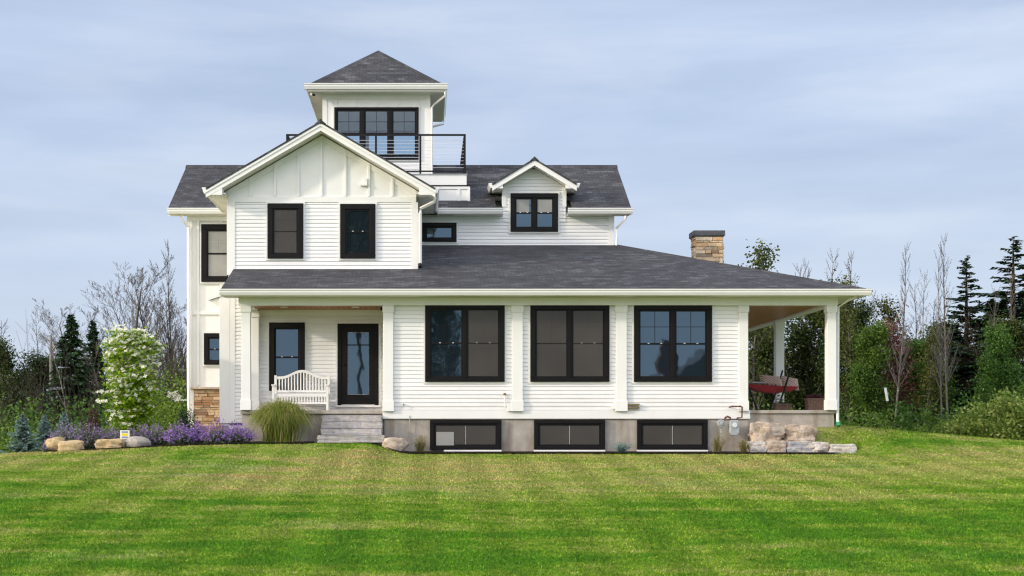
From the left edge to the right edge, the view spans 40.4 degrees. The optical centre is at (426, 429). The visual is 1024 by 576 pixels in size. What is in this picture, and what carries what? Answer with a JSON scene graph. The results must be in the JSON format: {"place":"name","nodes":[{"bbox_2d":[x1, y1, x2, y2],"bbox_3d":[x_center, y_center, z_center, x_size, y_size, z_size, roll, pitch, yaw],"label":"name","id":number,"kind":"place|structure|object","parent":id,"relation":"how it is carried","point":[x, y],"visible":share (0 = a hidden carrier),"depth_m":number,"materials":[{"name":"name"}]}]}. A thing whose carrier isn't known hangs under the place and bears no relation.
{"place":"outdoors","nodes":[
{"label":"outdoors","id":0,"kind":"place"},
{"bbox_2d":[0,425,1023,575],"bbox_3d":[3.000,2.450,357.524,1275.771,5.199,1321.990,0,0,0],"label":"lawn","id":1,"kind":"structure","parent":0,"point":[824,434],"depth_m":21.21,"materials":[{"name":"plant"}]},
{"bbox_2d":[0,327,39,437],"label":"leafy tree","id":2,"kind":"object","parent":1,"relation":"on","point":[11,374],"visible":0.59,"depth_m":64.46,"materials":[{"name":"green plant"}]},
{"bbox_2d":[0,414,41,453],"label":"blue spruce","id":3,"kind":"object","parent":1,"relation":"on","point":[23,435],"visible":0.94,"depth_m":33.98,"materials":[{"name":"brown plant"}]},
{"bbox_2d":[14,343,59,419],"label":"leafy tree","id":4,"kind":"object","parent":1,"relation":"on","point":[38,359],"visible":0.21,"depth_m":67.55,"materials":[{"name":"green plant"}]},
{"bbox_2d":[29,315,47,357],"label":"bare tree","id":5,"kind":"object","parent":1,"relation":"on","point":[38,337],"visible":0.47,"depth_m":76.48,"materials":[{"name":"grey plant"}]},
{"bbox_2d":[33,414,52,450],"bbox_3d":[-9.534,0.200,34.656,0.872,1.162,0.872,0,0,-19],"label":"blue spruce","id":6,"kind":"object","parent":1,"relation":"on","point":[44,426],"visible":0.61,"depth_m":34.62,"materials":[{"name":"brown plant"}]},
{"bbox_2d":[45,335,56,418],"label":"dead trunk","id":7,"kind":"object","parent":1,"relation":"on","point":[51,349],"visible":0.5,"depth_m":64.61,"materials":[{"name":"grey plant"}]},
{"bbox_2d":[54,412,72,436],"bbox_3d":[-9.203,0.112,35.288,0.896,1.134,0.896,0,0,2],"label":"blue spruce","id":8,"kind":"object","parent":1,"relation":"on","point":[63,418],"visible":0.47,"depth_m":35.22,"materials":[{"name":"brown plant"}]},
{"bbox_2d":[23,298,106,397],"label":"bare tree","id":9,"kind":"object","parent":1,"relation":"on","point":[52,325],"visible":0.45,"depth_m":70.72,"materials":[{"name":"grey plant"}]},
{"bbox_2d":[34,314,108,428],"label":"conifer","id":10,"kind":"object","parent":1,"relation":"on","point":[71,326],"visible":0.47,"depth_m":60.41,"materials":[{"name":"green plant"}]},
{"bbox_2d":[76,306,111,399],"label":"bare tree","id":11,"kind":"object","parent":1,"relation":"on","point":[95,313],"visible":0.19,"depth_m":66.56,"materials":[{"name":"grey plant"}]},
{"bbox_2d":[79,320,111,414],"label":"conifer","id":12,"kind":"object","parent":1,"relation":"on","point":[93,333],"visible":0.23,"depth_m":64.52,"materials":[{"name":"green plant"}]},
{"bbox_2d":[77,255,186,426],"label":"bare tree","id":13,"kind":"object","parent":1,"relation":"on","point":[132,311],"visible":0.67,"depth_m":60.43,"materials":[{"name":"grey plant"}]},
{"bbox_2d":[120,273,163,411],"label":"bare tree","id":14,"kind":"object","parent":1,"relation":"on","point":[142,318],"visible":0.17,"depth_m":64.97,"materials":[{"name":"grey plant"}]},
{"bbox_2d":[111,294,186,394],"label":"bare tree","id":15,"kind":"object","parent":1,"relation":"on","point":[162,311],"visible":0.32,"depth_m":68.88,"materials":[{"name":"grey plant"}]},
{"bbox_2d":[155,239,184,379],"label":"bare tree","id":16,"kind":"object","parent":1,"relation":"on","point":[170,289],"visible":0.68,"depth_m":61.70,"materials":[{"name":"grey plant"}]},
{"bbox_2d":[153,316,186,399],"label":"bare tree","id":17,"kind":"object","parent":1,"relation":"on","point":[185,322],"visible":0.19,"depth_m":57.07,"materials":[{"name":"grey plant"}]},
{"bbox_2d":[155,297,186,393],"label":"bare tree","id":18,"kind":"object","parent":1,"relation":"on","point":[167,321],"visible":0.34,"depth_m":57.77,"materials":[{"name":"grey plant"}]},
{"bbox_2d":[317,435,385,442],"bbox_3d":[-1.860,0.235,34.250,1.698,0.182,0.735,0,0,0],"label":"stone step","id":19,"kind":"object","parent":1,"relation":"on","point":[345,438],"visible":0.92,"depth_m":33.89,"materials":[{"name":"grey stone"}]},
{"bbox_2d":[320,428,382,434],"bbox_3d":[-1.865,0.059,34.386,1.563,0.160,0.478,0,0,0],"label":"stone step","id":20,"kind":"object","parent":19,"relation":"on","point":[333,431],"visible":1,"depth_m":34.16,"materials":[{"name":"grey stone"}]},
{"bbox_2d":[321,422,382,427],"bbox_3d":[-1.853,-0.105,34.477,1.556,0.157,0.339,0,0,0],"label":"stone step","id":21,"kind":"object","parent":20,"relation":"on","point":[353,425],"visible":1,"depth_m":34.31,"materials":[{"name":"grey stone"}]},
{"bbox_2d":[321,415,382,421],"bbox_3d":[-1.856,-0.270,34.547,1.534,0.161,0.199,0,0,0],"label":"stone step","id":22,"kind":"object","parent":21,"relation":"on","point":[352,418],"visible":1,"depth_m":34.45,"materials":[{"name":"grey stone"}]},
{"bbox_2d":[45,441,833,452],"bbox_3d":[0.150,0.434,35.567,19.500,0.280,5.200,0,0,0],"label":"mulch bed","id":23,"kind":"object","parent":1,"relation":"on","point":[507,451],"visible":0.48,"depth_m":33.67,"materials":[{"name":"brown soil"}]},
{"bbox_2d":[45,437,64,451],"bbox_3d":[-8.952,0.392,33.462,0.518,0.436,0.490,0,0,0],"label":"boulder","id":24,"kind":"object","parent":23,"relation":"on","point":[52,443],"visible":0.65,"depth_m":33.28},
{"bbox_2d":[47,414,88,440],"bbox_3d":[-8.774,0.098,33.763,1.067,0.931,0.951,0,0,0],"label":"lavender clump","id":25,"kind":"object","parent":23,"relation":"on","point":[68,436],"visible":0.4,"depth_m":33.69,"materials":[{"name":"plant"}]},
{"bbox_2d":[57,440,84,451],"bbox_3d":[-8.533,0.428,33.266,0.661,0.348,0.498,0,0,0],"label":"boulder","id":26,"kind":"object","parent":23,"relation":"on","point":[72,445],"visible":0.68,"depth_m":33.06,"materials":[{"name":"stone"}]},
{"bbox_2d":[72,417,110,449],"bbox_3d":[-8.241,0.117,33.867,1.129,0.909,0.870,0,0,0],"label":"lavender clump","id":27,"kind":"object","parent":23,"relation":"on","point":[87,440],"visible":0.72,"depth_m":33.76,"materials":[{"name":"plant"}]},
{"bbox_2d":[83,403,102,436],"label":"dark shrub","id":28,"kind":"object","parent":23,"relation":"on","point":[95,421],"visible":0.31,"depth_m":36.22,"materials":[{"name":"green plant"}]},
{"bbox_2d":[91,419,119,441],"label":"lavender clump","id":29,"kind":"object","parent":23,"relation":"on","point":[113,436],"visible":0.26,"depth_m":33.94,"materials":[{"name":"plant"}]},
{"bbox_2d":[94,438,125,449],"bbox_3d":[-7.605,0.407,33.380,0.764,0.375,0.574,0,0,0],"label":"boulder","id":30,"kind":"object","parent":23,"relation":"on","point":[105,444],"visible":0.69,"depth_m":33.13,"materials":[{"name":"stone"}]},
{"bbox_2d":[120,430,129,441],"bbox_3d":[-7.261,0.290,33.365,0.225,0.528,0.019,0,0,0],"label":"yard sign","id":31,"kind":"object","parent":23,"relation":"on","point":[124,434],"visible":0.98,"depth_m":33.36,"materials":[{"name":"white paint"}]},
{"bbox_2d":[118,422,155,446],"bbox_3d":[-7.049,0.165,33.975,1.031,0.723,0.728,0,0,0],"label":"lavender clump","id":32,"kind":"object","parent":23,"relation":"on","point":[138,432],"visible":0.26,"depth_m":33.90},
{"bbox_2d":[125,436,150,447],"bbox_3d":[-6.950,0.361,33.371,0.629,0.391,0.493,0,0,0],"label":"boulder","id":33,"kind":"object","parent":23,"relation":"on","point":[133,442],"visible":0.75,"depth_m":33.20,"materials":[{"name":"stone"}]},
{"bbox_2d":[95,322,186,434],"bbox_3d":[-7.457,-0.995,35.619,2.115,3.490,1.904,0,0,-37],"label":"flowering dogwood","id":34,"kind":"object","parent":23,"relation":"on","point":[130,348],"visible":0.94,"depth_m":35.31,"materials":[{"name":"green plant"}]},
{"bbox_2d":[136,420,170,445],"bbox_3d":[-6.670,0.141,34.045,0.995,0.732,0.782,0,0,12],"label":"lavender clump","id":35,"kind":"object","parent":23,"relation":"on","point":[159,440],"visible":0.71,"depth_m":33.95,"materials":[{"name":"plant"}]},
{"bbox_2d":[160,418,196,445],"bbox_3d":[-5.999,0.094,33.754,0.941,0.810,0.823,0,0,0],"label":"lavender clump","id":36,"kind":"object","parent":23,"relation":"on","point":[179,436],"visible":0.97,"depth_m":33.66,"materials":[{"name":"plant"}]},
{"bbox_2d":[175,402,197,431],"bbox_3d":[-6.413,-0.123,37.291,0.791,1.249,0.782,0,0,0],"label":"dark shrub","id":37,"kind":"object","parent":23,"relation":"on","point":[185,419],"visible":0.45,"depth_m":37.25,"materials":[{"name":"green plant"}]},
{"bbox_2d":[187,420,209,444],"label":"lavender clump","id":38,"kind":"object","parent":23,"relation":"on","point":[197,435],"visible":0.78,"depth_m":33.85,"materials":[{"name":"plant"}]},
{"bbox_2d":[195,416,234,443],"bbox_3d":[-5.069,0.058,33.775,1.067,0.817,0.944,0,0,25],"label":"lavender clump","id":39,"kind":"object","parent":23,"relation":"on","point":[213,437],"visible":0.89,"depth_m":33.63,"materials":[{"name":"plant"}]},
{"bbox_2d":[219,421,256,443],"bbox_3d":[-4.613,0.078,33.776,1.003,0.690,0.795,0,0,0],"label":"lavender clump","id":40,"kind":"object","parent":23,"relation":"on","point":[240,435],"visible":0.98,"depth_m":33.65,"materials":[{"name":"plant"}]},
{"bbox_2d":[238,395,327,441],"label":"fountain grass","id":41,"kind":"object","parent":23,"relation":"on","point":[280,421],"depth_m":33.89,"materials":[{"name":"plant"}]},
{"bbox_2d":[382,437,409,451],"bbox_3d":[-0.757,0.397,33.959,0.684,0.416,0.485,0,0,0],"label":"boulder","id":42,"kind":"object","parent":23,"relation":"on","point":[398,444],"visible":0.78,"depth_m":33.77,"materials":[{"name":"beige stone"}]},
{"bbox_2d":[412,435,427,451],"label":"foundation plant","id":43,"kind":"object","parent":23,"relation":"on","point":[420,446],"visible":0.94,"depth_m":34.15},
{"bbox_2d":[608,441,635,451],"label":"foundation plant","id":44,"kind":"object","parent":23,"relation":"on","point":[621,447],"visible":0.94,"depth_m":34.14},
{"bbox_2d":[710,432,725,451],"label":"foundation plant","id":45,"kind":"object","parent":23,"relation":"on","point":[717,446],"visible":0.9,"depth_m":34.20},
{"bbox_2d":[735,437,750,451],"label":"foundation plant","id":46,"kind":"object","parent":23,"relation":"on","point":[743,447],"visible":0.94,"depth_m":34.05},
{"bbox_2d":[746,441,766,451],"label":"wall stone","id":47,"kind":"object","parent":23,"relation":"on","point":[758,446],"visible":0.76,"depth_m":33.98,"materials":[{"name":"stone"}]},
{"bbox_2d":[747,421,784,440],"bbox_3d":[8.432,0.091,34.359,0.902,0.593,0.584,0,0,0],"label":"wall stone","id":48,"kind":"object","parent":47,"relation":"on","point":[762,431],"visible":0.89,"depth_m":34.15,"materials":[{"name":"beige stone"}]},
{"bbox_2d":[811,441,829,453],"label":"wall stone","id":49,"kind":"object","parent":23,"relation":"on","point":[821,446],"visible":0.74,"depth_m":33.94,"materials":[{"name":"stone"}]},
{"bbox_2d":[0,356,944,451],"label":"undergrowth","id":50,"kind":"object","parent":1,"relation":"on","point":[167,411],"visible":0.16,"depth_m":46.41,"materials":[{"name":"green plant"}]},
{"bbox_2d":[0,299,960,445],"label":"bare thicket","id":51,"kind":"object","parent":1,"relation":"on","point":[166,362],"visible":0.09,"depth_m":51.02,"materials":[{"name":"brown plant"}]},
{"bbox_2d":[0,365,990,452],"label":"undergrowth","id":52,"kind":"object","parent":1,"relation":"on","point":[908,422],"visible":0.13,"depth_m":49.18,"materials":[{"name":"green plant"}]},
{"bbox_2d":[6,330,1022,427],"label":"woods","id":53,"kind":"object","parent":1,"relation":"on","point":[773,393],"visible":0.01,"depth_m":67.16,"materials":[{"name":"green plant"}]},
{"bbox_2d":[167,50,870,450],"bbox_3d":[1.790,-5.240,40.107,18.200,12.880,12.320,0,0,0],"label":"farmhouse","id":54,"kind":"object","parent":1,"relation":"on","point":[527,306],"visible":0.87,"depth_m":36.12,"materials":[{"name":"white paint"}]},
{"bbox_2d":[202,332,218,365],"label":"window","id":55,"kind":"structure","parent":54,"relation":"in","point":[210,340],"depth_m":39.41,"materials":[{"name":"glass"}]},
{"bbox_2d":[200,223,227,283],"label":"window","id":56,"kind":"structure","parent":54,"relation":"in","point":[213,236],"depth_m":39.43,"materials":[{"name":"glass"}]},
{"bbox_2d":[266,202,304,259],"bbox_3d":[-3.700,-5.196,36.325,1.027,1.531,0.085,0,0,0],"label":"window","id":57,"kind":"structure","parent":54,"relation":"in","point":[285,221],"depth_m":36.32,"materials":[{"name":"glass"}]},
{"bbox_2d":[267,321,306,392],"bbox_3d":[-3.658,-1.902,36.325,1.027,1.880,0.085,0,0,0],"label":"window","id":58,"kind":"structure","parent":54,"relation":"in","point":[286,340],"depth_m":36.32,"materials":[{"name":"glass"}]},
{"bbox_2d":[271,370,330,409],"bbox_3d":[-3.249,-1.015,35.902,1.478,1.070,0.630,0,0,0],"label":"porch bench","id":59,"kind":"object","parent":54,"relation":"on","point":[318,393],"visible":0.92,"depth_m":36.17,"materials":[{"name":"white paint"}]},
{"bbox_2d":[338,202,376,259],"bbox_3d":[-1.804,-5.189,36.325,1.013,1.517,0.085,0,0,0],"label":"window","id":60,"kind":"structure","parent":54,"relation":"in","point":[357,221],"depth_m":36.32,"materials":[{"name":"glass"}]},
{"bbox_2d":[335,321,380,406],"bbox_3d":[-1.797,-1.702,36.300,1.187,2.245,0.135,0,0,0],"label":"front door","id":61,"kind":"structure","parent":54,"relation":"in","point":[357,355],"depth_m":36.32,"materials":[{"name":"glass"}]},
{"bbox_2d":[333,106,419,161],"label":"window","id":62,"kind":"structure","parent":54,"relation":"in","point":[362,110],"depth_m":41.11,"materials":[{"name":"glass"}]},
{"bbox_2d":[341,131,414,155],"bbox_3d":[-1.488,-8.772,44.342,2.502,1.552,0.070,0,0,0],"label":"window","id":63,"kind":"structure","parent":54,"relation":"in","point":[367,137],"depth_m":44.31,"materials":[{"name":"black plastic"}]},
{"bbox_2d":[422,221,457,243],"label":"window","id":64,"kind":"structure","parent":54,"relation":"in","point":[433,232],"depth_m":39.41,"materials":[{"name":"glass"}]},
{"bbox_2d":[423,305,505,383],"bbox_3d":[0.953,-2.160,34.624,2.077,2.037,0.085,0,0,0],"label":"window","id":65,"kind":"structure","parent":54,"relation":"in","point":[463,344],"depth_m":34.61,"materials":[{"name":"glass"}]},
{"bbox_2d":[430,420,500,449],"bbox_3d":[0.973,0.133,34.624,1.787,0.747,0.085,0,0,0],"label":"basement window","id":66,"kind":"structure","parent":54,"relation":"in","point":[468,434],"depth_m":34.61,"materials":[{"name":"black plastic"}]},
{"bbox_2d":[509,192,559,233],"bbox_3d":[3.057,-6.160,39.404,1.440,1.182,0.085,0,0,0],"label":"window","id":67,"kind":"structure","parent":54,"relation":"in","point":[533,221],"depth_m":39.39,"materials":[{"name":"glass"}]},
{"bbox_2d":[528,305,610,383],"bbox_3d":[3.573,-2.153,34.624,2.063,2.023,0.085,0,0,0],"label":"window","id":68,"kind":"structure","parent":54,"relation":"in","point":[568,344],"depth_m":34.61,"materials":[{"name":"glass"}]},
{"bbox_2d":[534,420,604,449],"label":"basement window","id":69,"kind":"structure","parent":54,"relation":"in","point":[548,434],"depth_m":34.61,"materials":[{"name":"black plastic"}]},
{"bbox_2d":[637,420,707,449],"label":"basement window","id":70,"kind":"structure","parent":54,"relation":"in","point":[651,434],"depth_m":34.61,"materials":[{"name":"black plastic"}]},
{"bbox_2d":[632,305,713,383],"bbox_3d":[6.147,-2.147,34.624,2.037,2.010,0.085,0,0,0],"label":"window","id":71,"kind":"structure","parent":54,"relation":"in","point":[672,344],"depth_m":34.64,"materials":[{"name":"glass"}]},
{"bbox_2d":[717,406,742,449],"bbox_3d":[7.535,0.005,34.493,0.643,1.190,0.352,0,0,0],"label":"gas meter","id":72,"kind":"object","parent":54,"relation":"attached to","point":[733,427],"visible":0.97,"depth_m":34.40,"materials":[{"name":"grey paint"}]},
{"bbox_2d":[748,369,797,409],"bbox_3d":[9.231,-1.051,37.667,1.559,1.160,0.890,0,0,0],"label":"lounge chair","id":73,"kind":"object","parent":54,"relation":"on","point":[753,386],"visible":0.71,"depth_m":37.37,"materials":[{"name":"red fabric"}]},
{"bbox_2d":[759,375,780,385],"bbox_3d":[9.337,-1.326,37.667,0.565,0.335,0.244,0,0,0],"label":"cushion","id":74,"kind":"object","parent":73,"relation":"on","point":[772,380],"visible":1,"depth_m":37.61,"materials":[{"name":"fabric"}]},
{"bbox_2d":[781,376,798,390],"bbox_3d":[9.866,-1.253,37.667,0.464,0.433,0.244,0,0,0],"label":"cushion","id":75,"kind":"object","parent":73,"relation":"on","point":[792,382],"visible":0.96,"depth_m":37.62,"materials":[{"name":"fabric"}]},
{"bbox_2d":[772,390,791,409],"bbox_3d":[9.451,-0.761,36.867,0.456,0.563,0.340,0,0,0],"label":"planter box","id":76,"kind":"object","parent":54,"relation":"on","point":[783,405],"visible":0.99,"depth_m":36.75,"materials":[{"name":"brown wood"}]},
{"bbox_2d":[804,394,823,409],"bbox_3d":[10.134,-0.704,36.267,0.444,0.448,0.340,0,0,0],"label":"planter box","id":77,"kind":"object","parent":54,"relation":"on","point":[814,401],"visible":0.98,"depth_m":36.12,"materials":[{"name":"brown wood"}]},
{"bbox_2d":[737,238,799,409],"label":"leafy tree","id":78,"kind":"object","parent":1,"relation":"on","point":[759,253],"visible":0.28,"depth_m":57.89,"materials":[{"name":"green plant"}]},
{"bbox_2d":[766,440,785,451],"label":"wall stone","id":79,"kind":"object","parent":1,"relation":"on","point":[776,445],"visible":0.75,"depth_m":33.94,"materials":[{"name":"beige stone"}]},
{"bbox_2d":[748,323,817,409],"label":"leafy tree","id":80,"kind":"object","parent":1,"relation":"on","point":[765,353],"visible":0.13,"depth_m":60.21,"materials":[{"name":"green plant"}]},
{"bbox_2d":[786,441,813,453],"bbox_3d":[9.154,0.453,34.148,0.773,0.359,0.479,0,0,0],"label":"wall stone","id":81,"kind":"object","parent":1,"relation":"on","point":[799,446],"visible":0.89,"depth_m":33.94,"materials":[{"name":"stone"}]},
{"bbox_2d":[782,424,817,441],"bbox_3d":[9.194,0.126,34.434,0.962,0.515,0.633,0,0,0],"label":"wall stone","id":82,"kind":"object","parent":81,"relation":"on","point":[796,432],"visible":0.75,"depth_m":34.17,"materials":[{"name":"beige stone"}]},
{"bbox_2d":[766,269,859,419],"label":"leafy tree","id":83,"kind":"object","parent":1,"relation":"on","point":[815,321],"visible":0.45,"depth_m":61.06,"materials":[{"name":"green plant"}]},
{"bbox_2d":[815,273,868,421],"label":"leafy tree","id":84,"kind":"object","parent":1,"relation":"on","point":[848,322],"visible":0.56,"depth_m":57.05,"materials":[{"name":"green plant"}]},
{"bbox_2d":[828,444,856,453],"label":"wall stone","id":85,"kind":"object","parent":1,"relation":"on","point":[843,448],"visible":0.64,"depth_m":33.77,"materials":[{"name":"stone"}]},
{"bbox_2d":[812,290,885,425],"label":"leafy tree","id":86,"kind":"object","parent":1,"relation":"on","point":[864,315],"visible":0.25,"depth_m":58.77,"materials":[{"name":"green plant"}]},
{"bbox_2d":[839,318,910,427],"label":"leafy tree","id":87,"kind":"object","parent":1,"relation":"on","point":[863,388],"visible":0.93,"depth_m":55.77,"materials":[{"name":"green plant"}]},
{"bbox_2d":[872,294,912,416],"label":"leafy tree","id":88,"kind":"object","parent":1,"relation":"on","point":[886,310],"visible":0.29,"depth_m":61.30,"materials":[{"name":"green plant"}]},
{"bbox_2d":[877,315,922,423],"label":"red leaved tree","id":89,"kind":"object","parent":1,"relation":"on","point":[898,346],"visible":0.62,"depth_m":56.34,"materials":[{"name":"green plant"}]},
{"bbox_2d":[884,244,915,426],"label":"bare tree","id":90,"kind":"object","parent":1,"relation":"on","point":[898,385],"visible":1,"depth_m":52.56,"materials":[{"name":"grey plant"}]},
{"bbox_2d":[872,336,940,426],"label":"leafy tree","id":91,"kind":"object","parent":1,"relation":"on","point":[909,378],"visible":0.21,"depth_m":58.75,"materials":[{"name":"green plant"}]},
{"bbox_2d":[908,280,923,340],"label":"bare tree","id":92,"kind":"object","parent":1,"relation":"on","point":[914,297],"visible":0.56,"depth_m":62.45,"materials":[{"name":"grey plant"}]},
{"bbox_2d":[916,268,930,338],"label":"bare tree","id":93,"kind":"object","parent":1,"relation":"on","point":[923,303],"visible":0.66,"depth_m":65.80,"materials":[{"name":"grey plant"}]},
{"bbox_2d":[900,322,957,428],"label":"leafy tree","id":94,"kind":"object","parent":1,"relation":"on","point":[928,381],"visible":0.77,"depth_m":55.69,"materials":[{"name":"green plant"}]},
{"bbox_2d":[903,335,971,426],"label":"leafy tree","id":95,"kind":"object","parent":1,"relation":"on","point":[917,347],"visible":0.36,"depth_m":57.95,"materials":[{"name":"green plant"}]},
{"bbox_2d":[929,251,951,423],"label":"bare tree","id":96,"kind":"object","parent":1,"relation":"on","point":[939,364],"visible":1,"depth_m":50.48,"materials":[{"name":"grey plant"}]},
{"bbox_2d":[927,233,963,420],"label":"bare tree","id":97,"kind":"object","parent":1,"relation":"on","point":[945,349],"visible":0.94,"depth_m":51.92,"materials":[{"name":"grey plant"}]},
{"bbox_2d":[921,309,987,412],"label":"leafy tree","id":98,"kind":"object","parent":1,"relation":"on","point":[952,344],"visible":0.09,"depth_m":64.89,"materials":[{"name":"green plant"}]},
{"bbox_2d":[913,255,997,423],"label":"spruce","id":99,"kind":"object","parent":1,"relation":"on","point":[965,368],"visible":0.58,"depth_m":59.46,"materials":[{"name":"green plant"}]},
{"bbox_2d":[960,307,983,394],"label":"leafy tree","id":100,"kind":"object","parent":1,"relation":"on","point":[975,352],"visible":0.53,"depth_m":58.82,"materials":[{"name":"green plant"}]},
{"bbox_2d":[933,385,1023,440],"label":"flowering shrub","id":101,"kind":"object","parent":1,"relation":"on","point":[1004,419],"visible":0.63,"depth_m":38.80,"materials":[{"name":"green plant"}]},
{"bbox_2d":[958,298,1000,388],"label":"spruce","id":102,"kind":"object","parent":1,"relation":"on","point":[991,300],"visible":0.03,"depth_m":64.61,"materials":[{"name":"green plant"}]},
{"bbox_2d":[949,236,1023,413],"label":"spruce","id":103,"kind":"object","parent":1,"relation":"on","point":[1004,301],"visible":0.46,"depth_m":59.65,"materials":[{"name":"green plant"}]},
{"bbox_2d":[982,283,999,385],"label":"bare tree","id":104,"kind":"object","parent":1,"relation":"on","point":[994,314],"visible":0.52,"depth_m":54.80,"materials":[{"name":"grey plant"}]},
{"bbox_2d":[966,320,1023,407],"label":"leafy tree","id":105,"kind":"object","parent":1,"relation":"on","point":[998,358],"visible":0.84,"depth_m":53.38,"materials":[{"name":"green plant"}]},
{"bbox_2d":[972,307,1023,402],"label":"leafy tree","id":106,"kind":"object","parent":1,"relation":"on","point":[1017,327],"visible":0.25,"depth_m":55.98,"materials":[{"name":"green plant"}]},
{"bbox_2d":[999,378,1023,404],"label":"flowering shrub","id":107,"kind":"object","parent":1,"relation":"on","point":[1021,391],"visible":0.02,"depth_m":43.64,"materials":[{"name":"green plant"}]},
{"bbox_2d":[1005,268,1023,382],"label":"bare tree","id":108,"kind":"object","parent":1,"relation":"on","point":[1011,305],"visible":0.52,"depth_m":56.73,"materials":[{"name":"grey plant"}]},
{"bbox_2d":[0,0,1023,397],"label":"sky","id":109,"kind":"structure","parent":0,"point":[870,129],"materials":[{"name":"blue"}]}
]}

